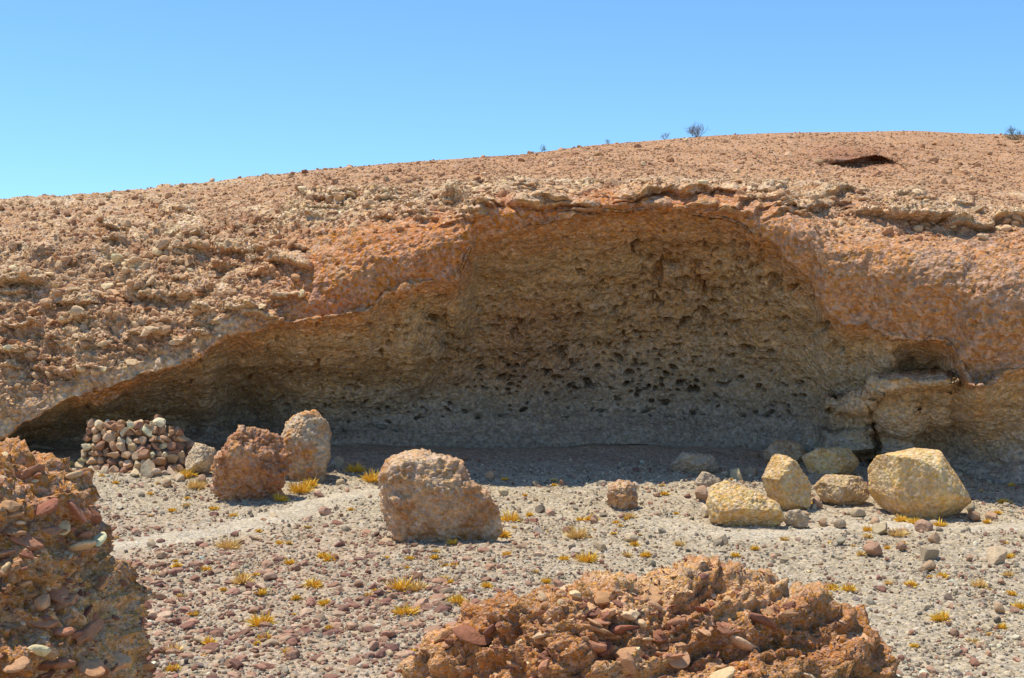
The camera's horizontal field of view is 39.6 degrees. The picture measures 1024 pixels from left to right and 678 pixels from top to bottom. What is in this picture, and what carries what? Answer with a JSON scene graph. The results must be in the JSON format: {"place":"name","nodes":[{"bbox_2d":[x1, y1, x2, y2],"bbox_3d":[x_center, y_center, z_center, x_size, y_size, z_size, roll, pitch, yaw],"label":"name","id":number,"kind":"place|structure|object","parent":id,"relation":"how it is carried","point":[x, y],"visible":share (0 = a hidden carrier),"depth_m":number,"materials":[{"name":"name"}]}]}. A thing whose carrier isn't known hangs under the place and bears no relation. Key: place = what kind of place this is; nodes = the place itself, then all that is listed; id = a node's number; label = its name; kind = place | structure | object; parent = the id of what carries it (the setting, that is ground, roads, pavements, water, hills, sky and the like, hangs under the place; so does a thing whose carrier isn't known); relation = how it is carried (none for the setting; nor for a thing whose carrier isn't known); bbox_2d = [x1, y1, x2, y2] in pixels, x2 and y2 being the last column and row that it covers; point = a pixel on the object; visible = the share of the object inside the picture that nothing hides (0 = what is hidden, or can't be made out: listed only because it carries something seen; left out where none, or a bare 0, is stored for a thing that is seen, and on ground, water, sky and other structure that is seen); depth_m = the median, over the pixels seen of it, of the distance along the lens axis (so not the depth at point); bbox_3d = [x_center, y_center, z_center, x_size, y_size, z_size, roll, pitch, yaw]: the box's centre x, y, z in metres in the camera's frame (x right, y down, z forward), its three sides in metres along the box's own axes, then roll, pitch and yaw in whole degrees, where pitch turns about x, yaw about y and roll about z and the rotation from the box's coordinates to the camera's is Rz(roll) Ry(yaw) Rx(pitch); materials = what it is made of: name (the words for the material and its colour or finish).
{"place":"outdoors","nodes":[
{"label":"outdoors","id":0,"kind":"place"},
{"bbox_2d":[0,131,1023,483],"bbox_3d":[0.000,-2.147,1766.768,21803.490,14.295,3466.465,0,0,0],"label":"hillside with rock shelter","id":1,"kind":"structure","parent":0,"point":[694,313],"depth_m":39.20,"materials":[{"name":"brown stone"}]},
{"bbox_2d":[0,130,1023,419],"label":"hillside rubble","id":2,"kind":"object","parent":1,"relation":"on","point":[12,264],"visible":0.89,"depth_m":40.36,"materials":[{"name":"stone"}]},
{"bbox_2d":[686,121,707,136],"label":"dry bush","id":3,"kind":"object","parent":2,"relation":"on","point":[696,131],"visible":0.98,"depth_m":62.45,"materials":[{"name":"grey plant"}]},
{"bbox_2d":[1002,126,1023,139],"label":"dry bush","id":4,"kind":"object","parent":2,"relation":"on","point":[1010,134],"visible":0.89,"depth_m":61.57,"materials":[{"name":"grey plant"}]},
{"bbox_2d":[0,0,1023,198],"label":"sky","id":5,"kind":"structure","parent":0,"point":[101,96],"materials":[{"name":"blue"}]},
{"bbox_2d":[29,443,1023,677],"bbox_3d":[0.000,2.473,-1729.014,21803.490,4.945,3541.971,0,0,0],"label":"ground","id":6,"kind":"structure","parent":0,"point":[592,454],"depth_m":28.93,"materials":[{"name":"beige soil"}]},
{"bbox_2d":[0,436,156,677],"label":"rock outcrop","id":7,"kind":"object","parent":6,"relation":"on","point":[75,596],"visible":1,"depth_m":6.80,"materials":[{"name":"brown stone"}]},
{"bbox_2d":[75,414,194,479],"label":"dry stone wall","id":8,"kind":"structure","parent":6,"relation":"on","point":[149,465],"depth_m":37.35,"materials":[{"name":"beige stone"}]},
{"bbox_2d":[185,442,216,473],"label":"boulder","id":9,"kind":"object","parent":6,"relation":"on","point":[200,457],"visible":0.91,"depth_m":36.83,"materials":[{"name":"beige stone"}]},
{"bbox_2d":[112,489,380,549],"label":"footpath","id":10,"kind":"structure","parent":6,"relation":"on","point":[302,508],"depth_m":31.81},
{"bbox_2d":[210,425,292,500],"bbox_3d":[-6.266,3.039,34.151,1.950,1.979,1.514,0,0,0],"label":"boulder","id":11,"kind":"object","parent":6,"relation":"on","point":[254,462],"visible":0.98,"depth_m":33.87,"materials":[{"name":"brown stone"}]},
{"bbox_2d":[281,409,331,481],"bbox_3d":[-5.272,2.819,36.370,1.346,2.049,1.100,0,0,0],"label":"boulder","id":12,"kind":"object","parent":6,"relation":"on","point":[306,435],"visible":0.84,"depth_m":36.00,"materials":[{"name":"beige stone"}]},
{"bbox_2d":[378,448,502,542],"bbox_3d":[-1.475,3.376,29.401,2.580,2.266,1.552,0,0,0],"label":"boulder","id":13,"kind":"object","parent":6,"relation":"on","point":[426,495],"visible":0.91,"depth_m":28.93,"materials":[{"name":"beige stone"}]},
{"bbox_2d":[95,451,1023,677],"bbox_3d":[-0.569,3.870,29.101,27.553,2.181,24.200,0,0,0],"label":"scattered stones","id":14,"kind":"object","parent":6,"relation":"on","point":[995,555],"visible":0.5,"depth_m":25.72,"materials":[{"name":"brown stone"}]},
{"bbox_2d":[607,479,637,509],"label":"boulder","id":15,"kind":"object","parent":6,"relation":"on","point":[622,494],"visible":0.96,"depth_m":32.73,"materials":[{"name":"brown stone"}]},
{"bbox_2d":[395,554,902,677],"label":"rock outcrop","id":16,"kind":"object","parent":6,"relation":"on","point":[692,616],"visible":1,"depth_m":10.20,"materials":[{"name":"brown stone"}]},
{"bbox_2d":[670,451,718,473],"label":"boulder","id":17,"kind":"object","parent":6,"relation":"on","point":[688,462],"visible":0.84,"depth_m":36.52,"materials":[{"name":"grey stone"}]},
{"bbox_2d":[694,471,721,486],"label":"boulder","id":18,"kind":"object","parent":6,"relation":"on","point":[707,479],"visible":0.64,"depth_m":35.09,"materials":[{"name":"beige stone"}]},
{"bbox_2d":[706,480,784,526],"bbox_3d":[5.136,3.683,31.311,1.725,1.091,0.952,0,0,0],"label":"boulder","id":19,"kind":"object","parent":6,"relation":"on","point":[728,503],"visible":0.99,"depth_m":31.07,"materials":[{"name":"beige stone"}]},
{"bbox_2d":[763,440,805,463],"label":"boulder","id":20,"kind":"object","parent":6,"relation":"on","point":[793,450],"visible":0.62,"depth_m":37.96,"materials":[{"name":"grey stone"}]},
{"bbox_2d":[761,454,811,510],"bbox_3d":[6.389,3.362,33.018,0.955,1.375,0.846,0,0,-38],"label":"boulder","id":21,"kind":"object","parent":6,"relation":"on","point":[786,483],"visible":0.97,"depth_m":32.82,"materials":[{"name":"beige stone"}]},
{"bbox_2d":[784,509,808,527],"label":"boulder","id":22,"kind":"object","parent":6,"relation":"on","point":[797,518],"visible":1,"depth_m":31.18,"materials":[{"name":"grey stone"}]},
{"bbox_2d":[800,429,823,453],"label":"boulder","id":23,"kind":"object","parent":6,"relation":"on","point":[811,440],"visible":0.24,"depth_m":38.61,"materials":[{"name":"grey stone"}]},
{"bbox_2d":[802,447,858,474],"bbox_3d":[8.197,3.197,36.612,1.439,0.843,0.754,0,0,15],"label":"boulder","id":24,"kind":"object","parent":6,"relation":"on","point":[833,460],"visible":0.89,"depth_m":36.32,"materials":[{"name":"beige stone"}]},
{"bbox_2d":[813,474,869,505],"bbox_3d":[7.808,3.603,33.655,1.349,0.811,0.789,0,0,0],"label":"boulder","id":25,"kind":"object","parent":6,"relation":"on","point":[842,490],"visible":0.97,"depth_m":33.45,"materials":[{"name":"beige stone"}]},
{"bbox_2d":[700,521,1023,538],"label":"footpath","id":26,"kind":"structure","parent":6,"relation":"on","point":[778,533],"depth_m":30.91,"materials":[{"name":"beige soil"}]},
{"bbox_2d":[867,448,971,519],"bbox_3d":[9.332,3.356,32.683,2.285,1.729,1.228,0,0,24],"label":"boulder","id":27,"kind":"object","parent":6,"relation":"on","point":[922,483],"visible":0.98,"depth_m":32.27,"materials":[{"name":"beige stone"}]},
{"bbox_2d":[59,457,1023,671],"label":"dry grass","id":28,"kind":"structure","parent":0,"point":[573,533],"depth_m":27.64,"materials":[{"name":"yellow plant"}]}
]}

